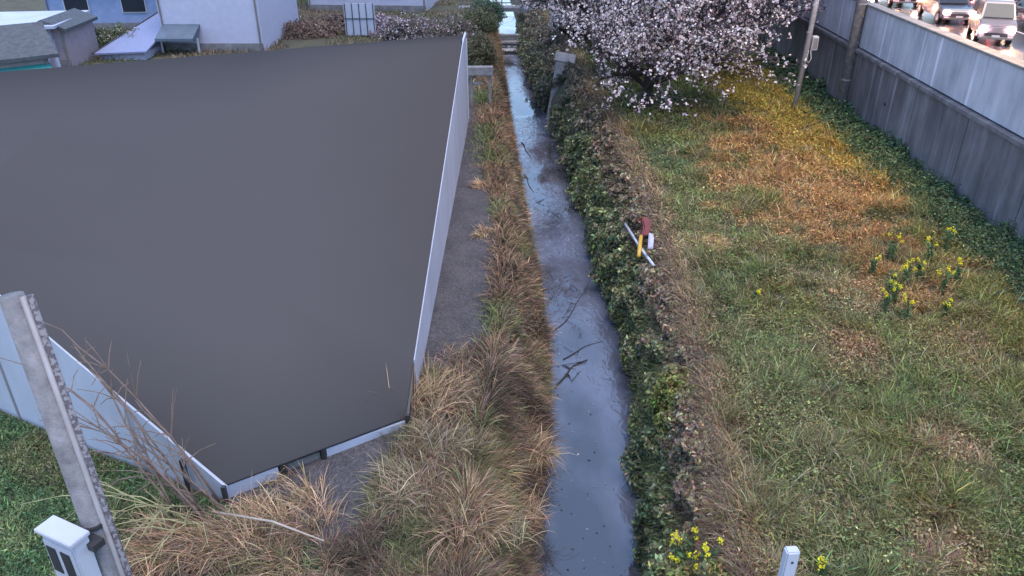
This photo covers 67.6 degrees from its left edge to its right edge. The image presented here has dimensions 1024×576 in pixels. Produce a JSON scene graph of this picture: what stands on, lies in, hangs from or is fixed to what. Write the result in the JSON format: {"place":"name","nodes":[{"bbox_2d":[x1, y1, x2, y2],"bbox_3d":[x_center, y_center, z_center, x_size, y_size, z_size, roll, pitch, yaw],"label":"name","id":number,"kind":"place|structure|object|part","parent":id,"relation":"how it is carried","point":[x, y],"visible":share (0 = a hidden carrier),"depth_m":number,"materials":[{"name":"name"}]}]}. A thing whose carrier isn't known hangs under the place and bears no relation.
{"place":"outdoors","nodes":[
{"label":"outdoors","id":0,"kind":"place"},
{"bbox_2d":[183,108,499,559],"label":"path","id":1,"kind":"structure","parent":0,"point":[461,278],"depth_m":15.48,"materials":[{"name":"grey concrete"}]},
{"bbox_2d":[468,220,495,239],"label":"dry grass tuft","id":2,"kind":"object","parent":1,"relation":"on","point":[477,234],"visible":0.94,"depth_m":19.32,"materials":[{"name":"plant"}]},
{"bbox_2d":[491,0,516,33],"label":"water","id":3,"kind":"structure","parent":0,"point":[508,25],"depth_m":56.27,"materials":[{"name":"liquid"}]},
{"bbox_2d":[0,0,1023,575],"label":"ground","id":4,"kind":"structure","parent":0,"point":[40,6],"depth_m":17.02,"materials":[{"name":"green plant"}]},
{"bbox_2d":[0,22,58,71],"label":"house","id":5,"kind":"structure","parent":4,"relation":"on","point":[25,46],"depth_m":29.89,"materials":[{"name":"tile"}]},
{"bbox_2d":[0,10,89,63],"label":"house","id":6,"kind":"structure","parent":4,"relation":"on","point":[8,18],"depth_m":36.73,"materials":[{"name":"white glass"}]},
{"bbox_2d":[49,57,60,67],"bbox_3d":[-19.450,-9.324,32.689,0.280,1.900,0.300,0,28,0],"label":"blue tank","id":7,"kind":"object","parent":4,"relation":"on","point":[54,62],"visible":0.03,"depth_m":32.43,"materials":[{"name":"plastic"}]},
{"bbox_2d":[0,291,132,575],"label":"concrete pole","id":8,"kind":"object","parent":4,"relation":"on","point":[33,344],"visible":0.92,"depth_m":5.57,"materials":[{"name":"concrete"}]},
{"bbox_2d":[34,515,105,575],"bbox_3d":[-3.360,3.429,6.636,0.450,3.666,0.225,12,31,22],"label":"equipment cabinet","id":9,"kind":"object","parent":8,"relation":"attached to","point":[71,549],"visible":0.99,"depth_m":5.78,"materials":[{"name":"white metal"}]},
{"bbox_3d":[-3.432,2.428,6.014,0.320,1.100,0.030,12,31,22],"label":"door","id":10,"kind":"part","parent":9,"relation":"part of","materials":[{"name":"white metal"}]},
{"bbox_2d":[37,8,98,66],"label":"house","id":11,"kind":"structure","parent":4,"relation":"on","point":[75,40],"depth_m":36.37,"materials":[{"name":"concrete"}]},
{"bbox_2d":[94,27,102,47],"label":"shrub","id":12,"kind":"object","parent":4,"relation":"on","point":[97,34],"visible":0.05,"depth_m":40.05,"materials":[{"name":"green plant"}]},
{"bbox_2d":[44,0,157,29],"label":"house","id":13,"kind":"structure","parent":4,"relation":"on","point":[125,13],"depth_m":44.63,"materials":[{"name":"tile"}]},
{"bbox_2d":[62,0,90,12],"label":"window","id":14,"kind":"structure","parent":13,"relation":"in","point":[68,4],"depth_m":44.28,"materials":[{"name":"black glass"}]},
{"bbox_2d":[120,0,147,12],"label":"window","id":15,"kind":"structure","parent":13,"relation":"in","point":[128,6],"depth_m":44.58,"materials":[{"name":"black glass"}]},
{"bbox_2d":[1,322,226,575],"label":"bare shrub","id":16,"kind":"object","parent":4,"relation":"on","point":[191,502],"visible":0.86,"depth_m":10.47,"materials":[{"name":"brown plant"}]},
{"bbox_2d":[96,21,139,47],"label":"shrub","id":17,"kind":"object","parent":4,"relation":"on","point":[105,37],"visible":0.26,"depth_m":39.23,"materials":[{"name":"green plant"}]},
{"bbox_2d":[92,12,164,59],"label":"shed","id":18,"kind":"structure","parent":4,"relation":"on","point":[142,44],"depth_m":38.37,"materials":[{"name":"metal"}]},
{"bbox_2d":[0,408,337,575],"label":"lawn grass","id":19,"kind":"structure","parent":4,"relation":"on","point":[16,540],"depth_m":11.08,"materials":[{"name":"green plant"}]},
{"bbox_2d":[118,485,281,575],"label":"dry grass tuft","id":20,"kind":"object","parent":4,"relation":"on","point":[146,543],"visible":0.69,"depth_m":10.10,"materials":[{"name":"plant"}]},
{"bbox_2d":[155,0,298,53],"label":"house","id":21,"kind":"structure","parent":4,"relation":"on","point":[225,25],"depth_m":39.04,"materials":[{"name":"white paint"}]},
{"bbox_2d":[0,32,468,503],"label":"building","id":22,"kind":"structure","parent":4,"relation":"on","point":[242,253],"depth_m":14.71,"materials":[{"name":"metal"}]},
{"bbox_2d":[284,452,319,470],"bbox_3d":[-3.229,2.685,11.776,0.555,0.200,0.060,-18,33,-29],"label":"door","id":23,"kind":"structure","parent":22,"relation":"in","point":[291,465],"depth_m":11.73,"materials":[{"name":"grey metal"}]},
{"bbox_2d":[135,460,336,574],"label":"dry grass tuft","id":24,"kind":"object","parent":4,"relation":"on","point":[252,505],"visible":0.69,"depth_m":10.67,"materials":[{"name":"plant"}]},
{"bbox_2d":[212,511,323,541],"bbox_3d":[-3.267,3.144,10.214,1.741,0.099,0.074,9,30,16],"label":"fallen cane","id":25,"kind":"object","parent":24,"relation":"on","point":[267,520],"visible":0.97,"depth_m":10.20,"materials":[{"name":"beige plant"}]},
{"bbox_2d":[63,0,475,91],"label":"rough grass","id":26,"kind":"structure","parent":4,"relation":"on","point":[208,52],"depth_m":42.45,"materials":[{"name":"brown plant"}]},
{"bbox_2d":[227,484,351,575],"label":"dry grass tuft","id":27,"kind":"object","parent":4,"relation":"on","point":[330,514],"visible":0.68,"depth_m":10.28,"materials":[{"name":"plant"}]},
{"bbox_2d":[281,16,345,40],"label":"shrub","id":28,"kind":"object","parent":4,"relation":"on","point":[316,28],"visible":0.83,"depth_m":43.01,"materials":[{"name":"brown plant"}]},
{"bbox_2d":[311,11,344,27],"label":"shrub","id":29,"kind":"object","parent":4,"relation":"on","point":[335,16],"visible":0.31,"depth_m":45.06,"materials":[{"name":"brown plant"}]},
{"bbox_2d":[343,3,375,35],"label":"barred gate","id":30,"kind":"structure","parent":4,"relation":"on","point":[359,18],"depth_m":42.62,"materials":[{"name":"metal"}]},
{"bbox_2d":[150,15,570,575],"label":"bank reeds","id":31,"kind":"object","parent":4,"relation":"on","point":[515,362],"visible":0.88,"depth_m":12.32,"materials":[{"name":"plant"}]},
{"bbox_2d":[308,0,438,11],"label":"house","id":32,"kind":"structure","parent":4,"relation":"on","point":[405,5],"depth_m":51.09,"materials":[{"name":"tile"}]},
{"bbox_2d":[364,11,401,37],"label":"shrub","id":33,"kind":"object","parent":4,"relation":"on","point":[379,21],"visible":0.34,"depth_m":43.03,"materials":[{"name":"pink plant"}]},
{"bbox_2d":[342,441,448,538],"bbox_3d":[-1.682,2.894,11.060,1.501,0.800,1.820,5,29,10],"label":"dry grass tuft","id":34,"kind":"object","parent":4,"relation":"on","point":[397,468],"visible":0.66,"depth_m":11.13,"materials":[{"name":"plant"}]},
{"bbox_2d":[372,12,436,40],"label":"shrub","id":35,"kind":"object","parent":4,"relation":"on","point":[406,28],"visible":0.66,"depth_m":41.36,"materials":[{"name":"pink plant"}]},
{"bbox_2d":[369,348,493,433],"bbox_3d":[-1.431,1.804,12.937,2.610,0.993,2.187,0,28,0],"label":"dry grass tuft","id":36,"kind":"object","parent":4,"relation":"on","point":[426,388],"visible":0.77,"depth_m":13.01,"materials":[{"name":"plant"}]},
{"bbox_2d":[396,410,502,470],"bbox_3d":[-0.992,2.370,12.071,1.805,0.797,1.735,0,28,0],"label":"dry grass tuft","id":37,"kind":"object","parent":4,"relation":"on","point":[445,439],"visible":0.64,"depth_m":12.01,"materials":[{"name":"plant"}]},
{"bbox_2d":[411,7,494,45],"bbox_3d":[-3.137,-13.419,39.701,3.683,2.082,3.960,-17,33,-29],"label":"shrub","id":38,"kind":"object","parent":4,"relation":"on","point":[446,28],"visible":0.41,"depth_m":39.56,"materials":[{"name":"plant"}]},
{"bbox_2d":[402,493,533,575],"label":"dry grass tuft","id":39,"kind":"object","parent":4,"relation":"on","point":[488,537],"visible":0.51,"depth_m":10.25,"materials":[{"name":"plant"}]},
{"bbox_2d":[461,29,497,76],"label":"shrub","id":40,"kind":"object","parent":4,"relation":"on","point":[477,51],"visible":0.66,"depth_m":35.84,"materials":[{"name":"green plant"}]},
{"bbox_2d":[455,2,503,36],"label":"shrub","id":41,"kind":"object","parent":4,"relation":"on","point":[484,21],"visible":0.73,"depth_m":43.29,"materials":[{"name":"green plant"}]},
{"bbox_2d":[466,178,493,190],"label":"dry grass tuft","id":42,"kind":"object","parent":4,"relation":"on","point":[479,184],"visible":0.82,"depth_m":22.27,"materials":[{"name":"plant"}]},
{"bbox_2d":[468,66,492,107],"bbox_3d":[-1.220,-7.783,29.657,0.980,1.595,0.350,0,28,0],"label":"sluice frame","id":43,"kind":"object","parent":4,"relation":"on","point":[480,71],"visible":0.82,"depth_m":29.28,"materials":[{"name":"metal"}]},
{"bbox_2d":[465,0,507,21],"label":"shrub","id":44,"kind":"object","parent":4,"relation":"on","point":[496,6],"visible":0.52,"depth_m":49.27,"materials":[{"name":"green plant"}]},
{"bbox_2d":[458,0,544,11],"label":"footbridge","id":45,"kind":"object","parent":4,"relation":"on","point":[510,8],"visible":0.52,"depth_m":52.63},
{"bbox_2d":[499,34,519,54],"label":"weir","id":46,"kind":"object","parent":4,"relation":"on","point":[510,41],"visible":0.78,"depth_m":49.60,"materials":[{"name":"grey concrete"}]},
{"bbox_2d":[491,483,552,555],"bbox_3d":[-0.254,3.247,11.206,1.857,0.798,1.542,0,28,0],"label":"dry grass tuft","id":47,"kind":"object","parent":4,"relation":"on","point":[513,537],"visible":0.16,"depth_m":10.96,"materials":[{"name":"plant"}]},
{"bbox_2d":[510,482,553,550],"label":"dry grass tuft","id":48,"kind":"object","parent":4,"relation":"on","point":[534,511],"visible":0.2,"depth_m":11.85,"materials":[{"name":"plant"}]},
{"bbox_2d":[525,501,546,572],"bbox_3d":[0.300,4.326,13.236,0.600,0.225,2.200,0,28,0],"label":"mud bar","id":49,"kind":"object","parent":4,"relation":"on","point":[540,548],"visible":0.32,"depth_m":12.94,"materials":[{"name":"brown soil"}]},
{"bbox_2d":[545,316,559,343],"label":"dry grass tuft","id":50,"kind":"object","parent":4,"relation":"on","point":[552,330],"visible":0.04,"depth_m":18.67,"materials":[{"name":"plant"}]},
{"bbox_2d":[522,411,584,480],"bbox_3d":[0.230,2.705,13.171,2.063,0.828,1.453,8,29,15],"label":"dry grass tuft","id":51,"kind":"object","parent":4,"relation":"on","point":[542,458],"visible":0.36,"depth_m":13.15,"materials":[{"name":"plant"}]},
{"bbox_2d":[546,51,575,120],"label":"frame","id":52,"kind":"structure","parent":4,"relation":"on","point":[561,60],"depth_m":36.53,"materials":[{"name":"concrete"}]},
{"bbox_2d":[548,0,603,39],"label":"cherry tree","id":53,"kind":"object","parent":4,"relation":"on","point":[552,18],"visible":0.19,"depth_m":40.05,"materials":[{"name":"pink plant"}]},
{"bbox_2d":[518,0,695,81],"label":"cherry tree","id":54,"kind":"object","parent":4,"relation":"on","point":[558,3],"visible":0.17,"depth_m":32.76,"materials":[{"name":"pink plant"}]},
{"bbox_2d":[515,6,797,575],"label":"bank plants","id":55,"kind":"object","parent":4,"relation":"on","point":[669,405],"visible":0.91,"depth_m":15.96,"materials":[{"name":"green plant"}]},
{"bbox_2d":[624,223,654,266],"bbox_3d":[3.134,-1.099,18.945,0.081,0.149,2.622,-3,29,-6],"label":"white rod","id":56,"kind":"object","parent":55,"relation":"on","point":[636,242],"visible":0.83,"depth_m":18.98,"materials":[{"name":"white plastic"}]},
{"bbox_2d":[637,235,642,257],"bbox_3d":[3.118,-1.019,18.649,0.109,0.266,0.835,5,29,9],"label":"yellow tube","id":57,"kind":"object","parent":55,"relation":"on","point":[639,248],"visible":1,"depth_m":18.56,"materials":[{"name":"plastic"}]},
{"bbox_2d":[640,217,650,235],"bbox_3d":[3.350,-1.537,19.198,0.279,0.489,0.150,-5,4,-9],"label":"red bag","id":58,"kind":"object","parent":55,"relation":"on","point":[646,225],"visible":0.91,"depth_m":19.13,"materials":[{"name":"plastic"}]},
{"bbox_2d":[648,233,653,248],"bbox_3d":[3.380,-1.138,18.609,0.156,0.424,0.080,0,-7,0],"label":"white bag","id":59,"kind":"object","parent":55,"relation":"on","point":[650,240],"visible":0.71,"depth_m":18.58,"materials":[{"name":"white plastic"}]},
{"bbox_2d":[511,0,816,122],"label":"cherry tree","id":60,"kind":"object","parent":4,"relation":"on","point":[642,46],"visible":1,"depth_m":26.84,"materials":[{"name":"pink plant"}]},
{"bbox_2d":[668,530,694,571],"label":"rape plant","id":61,"kind":"object","parent":4,"relation":"on","point":[678,559],"visible":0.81,"depth_m":10.44,"materials":[{"name":"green plant"}]},
{"bbox_2d":[668,551,700,575],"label":"rape plant","id":62,"kind":"object","parent":4,"relation":"on","point":[696,564],"visible":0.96,"depth_m":10.20,"materials":[{"name":"yellow plant"}]},
{"bbox_2d":[676,527,698,554],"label":"rape plant","id":63,"kind":"object","parent":4,"relation":"on","point":[693,530],"visible":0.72,"depth_m":10.64,"materials":[{"name":"green plant"}]},
{"bbox_2d":[676,231,729,254],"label":"dry grass tuft","id":64,"kind":"object","parent":4,"relation":"on","point":[710,240],"visible":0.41,"depth_m":18.68,"materials":[{"name":"plant"}]},
{"bbox_2d":[700,537,723,561],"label":"rape plant","id":65,"kind":"object","parent":4,"relation":"on","point":[711,554],"visible":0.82,"depth_m":10.03,"materials":[{"name":"yellow plant"}]},
{"bbox_2d":[602,0,826,72],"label":"cherry tree","id":66,"kind":"object","parent":4,"relation":"on","point":[719,8],"visible":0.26,"depth_m":32.74,"materials":[{"name":"pink plant"}]},
{"bbox_2d":[752,289,760,300],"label":"rape plant","id":67,"kind":"object","parent":4,"relation":"on","point":[756,293],"visible":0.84,"depth_m":16.28,"materials":[{"name":"yellow plant"}]},
{"bbox_2d":[777,546,799,575],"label":"white post","id":68,"kind":"object","parent":4,"relation":"on","point":[789,560],"visible":1,"depth_m":5.83,"materials":[{"name":"metal"}]},
{"bbox_2d":[792,0,818,106],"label":"slim pole","id":69,"kind":"object","parent":4,"relation":"on","point":[811,42],"visible":0.88,"depth_m":28.35,"materials":[{"name":"metal"}]},
{"bbox_2d":[817,556,830,575],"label":"rape plant","id":70,"kind":"object","parent":4,"relation":"on","point":[822,565],"visible":0.98,"depth_m":9.75,"materials":[{"name":"yellow plant"}]},
{"bbox_2d":[806,319,880,360],"bbox_3d":[6.411,0.924,14.871,1.208,0.398,1.404,-19,34,-31],"label":"dry grass tuft","id":71,"kind":"object","parent":4,"relation":"on","point":[844,340],"visible":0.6,"depth_m":14.76,"materials":[{"name":"plant"}]},
{"bbox_2d":[835,0,870,108],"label":"utility pole","id":72,"kind":"object","parent":4,"relation":"on","point":[855,36],"visible":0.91,"depth_m":27.67,"materials":[{"name":"concrete"}]},
{"bbox_2d":[696,1,1023,299],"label":"wall foot weeds","id":73,"kind":"object","parent":4,"relation":"on","point":[946,193],"depth_m":22.61,"materials":[{"name":"green plant"}]},
{"bbox_2d":[720,0,1023,240],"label":"retaining wall","id":74,"kind":"structure","parent":4,"relation":"on","point":[939,101],"depth_m":22.15,"materials":[{"name":"concrete"}]},
{"bbox_2d":[868,255,881,275],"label":"rape plant","id":75,"kind":"object","parent":4,"relation":"on","point":[873,264],"visible":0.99,"depth_m":17.31,"materials":[{"name":"green plant"}]},
{"bbox_2d":[880,287,891,313],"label":"rape plant","id":76,"kind":"object","parent":4,"relation":"on","point":[887,297],"visible":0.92,"depth_m":15.70,"materials":[{"name":"green plant"}]},
{"bbox_2d":[887,232,903,262],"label":"rape plant","id":77,"kind":"object","parent":4,"relation":"on","point":[893,250],"visible":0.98,"depth_m":17.77,"materials":[{"name":"green plant"}]},
{"bbox_2d":[889,279,902,305],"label":"rape plant","id":78,"kind":"object","parent":4,"relation":"on","point":[893,293],"visible":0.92,"depth_m":15.91,"materials":[{"name":"green plant"}]},
{"bbox_2d":[885,265,907,292],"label":"rape plant","id":79,"kind":"object","parent":4,"relation":"on","point":[895,276],"visible":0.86,"depth_m":16.33,"materials":[{"name":"green plant"}]},
{"bbox_2d":[901,291,914,318],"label":"rape plant","id":80,"kind":"object","parent":4,"relation":"on","point":[910,307],"visible":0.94,"depth_m":15.41,"materials":[{"name":"green plant"}]},
{"bbox_2d":[901,258,915,284],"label":"rape plant","id":81,"kind":"object","parent":4,"relation":"on","point":[908,272],"visible":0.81,"depth_m":16.73,"materials":[{"name":"green plant"}]},
{"bbox_2d":[914,257,926,277],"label":"rape plant","id":82,"kind":"object","parent":4,"relation":"on","point":[919,266],"visible":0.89,"depth_m":17.03,"materials":[{"name":"green plant"}]},
{"bbox_2d":[868,503,978,575],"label":"dry grass tuft","id":83,"kind":"object","parent":4,"relation":"on","point":[914,554],"visible":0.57,"depth_m":10.09,"materials":[{"name":"plant"}]},
{"bbox_2d":[924,236,937,262],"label":"rape plant","id":84,"kind":"object","parent":4,"relation":"on","point":[929,255],"visible":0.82,"depth_m":17.69,"materials":[{"name":"green plant"}]},
{"bbox_2d":[869,411,1002,486],"bbox_3d":[6.601,2.510,12.028,1.700,0.460,2.007,-25,37,-38],"label":"dry grass tuft","id":85,"kind":"object","parent":4,"relation":"on","point":[945,446],"visible":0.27,"depth_m":11.96,"materials":[{"name":"plant"}]},
{"bbox_2d":[936,266,954,294],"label":"rape plant","id":86,"kind":"object","parent":4,"relation":"on","point":[944,281],"visible":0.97,"depth_m":16.39,"materials":[{"name":"green plant"}]},
{"bbox_2d":[942,298,952,315],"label":"rape plant","id":87,"kind":"object","parent":4,"relation":"on","point":[946,305],"visible":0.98,"depth_m":15.61,"materials":[{"name":"yellow plant"}]},
{"bbox_2d":[940,227,956,250],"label":"rape plant","id":88,"kind":"object","parent":4,"relation":"on","point":[947,238],"visible":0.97,"depth_m":18.18,"materials":[{"name":"green plant"}]},
{"bbox_2d":[952,257,962,282],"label":"rape plant","id":89,"kind":"object","parent":4,"relation":"on","point":[957,271],"visible":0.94,"depth_m":16.73,"materials":[{"name":"green plant"}]},
{"bbox_2d":[504,55,643,575],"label":"water","id":90,"kind":"structure","parent":0,"point":[560,244],"depth_m":16.98,"materials":[{"name":"liquid"}]},
{"bbox_2d":[555,359,587,385],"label":"drifting branch","id":91,"kind":"object","parent":90,"relation":"on","point":[567,373],"visible":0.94,"depth_m":17.58,"materials":[{"name":"brown wood"}]},
{"bbox_2d":[554,282,589,330],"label":"drifting branch","id":92,"kind":"object","parent":90,"relation":"on","point":[571,312],"visible":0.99,"depth_m":19.82,"materials":[{"name":"brown wood"}]},
{"bbox_2d":[521,121,632,575],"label":"floating debris","id":93,"kind":"object","parent":90,"relation":"on","point":[583,408],"visible":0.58,"depth_m":15.85,"materials":[{"name":"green plant"}]},
{"bbox_2d":[563,341,602,359],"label":"drifting branch","id":94,"kind":"object","parent":90,"relation":"on","point":[577,351],"visible":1,"depth_m":18.22,"materials":[{"name":"brown wood"}]},
{"bbox_2d":[874,0,1023,60],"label":"road","id":95,"kind":"structure","parent":0,"point":[1015,48],"depth_m":39.89,"materials":[{"name":"grey asphalt"}]},
{"bbox_2d":[887,0,917,6],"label":"car","id":96,"kind":"object","parent":95,"relation":"on","point":[891,2],"visible":0.77,"depth_m":45.87,"materials":[{"name":"white paint"}]},
{"bbox_2d":[917,0,972,23],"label":"car","id":97,"kind":"object","parent":95,"relation":"on","point":[940,10],"visible":0.84,"depth_m":41.11,"materials":[{"name":"grey paint"}]},
{"bbox_2d":[969,0,976,6],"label":"car","id":98,"kind":"object","parent":95,"relation":"on","point":[973,2],"visible":0.09,"depth_m":43.16,"materials":[{"name":"grey paint"}]},
{"bbox_2d":[966,0,1021,44],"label":"car","id":99,"kind":"object","parent":95,"relation":"on","point":[993,19],"visible":1,"depth_m":35.73,"materials":[{"name":"silver metal"}]},
{"bbox_3d":[22.935,-14.007,37.671,0.133,0.540,1.255,11,30,19],"label":"side window","id":100,"kind":"part","parent":99,"relation":"part of","materials":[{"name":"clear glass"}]},
{"bbox_3d":[22.422,-13.397,36.538,0.133,0.540,1.315,11,30,19],"label":"side window","id":101,"kind":"part","parent":99,"relation":"part of","materials":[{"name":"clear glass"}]},
{"bbox_2d":[1015,0,1023,22],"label":"car","id":102,"kind":"object","parent":95,"relation":"on","point":[1020,7],"visible":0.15,"depth_m":40.01,"materials":[{"name":"grey paint"}]},
{"bbox_3d":[26.677,-14.890,39.888,0.133,0.390,1.095,4,29,7],"label":"side window","id":103,"kind":"part","parent":102,"relation":"part of","materials":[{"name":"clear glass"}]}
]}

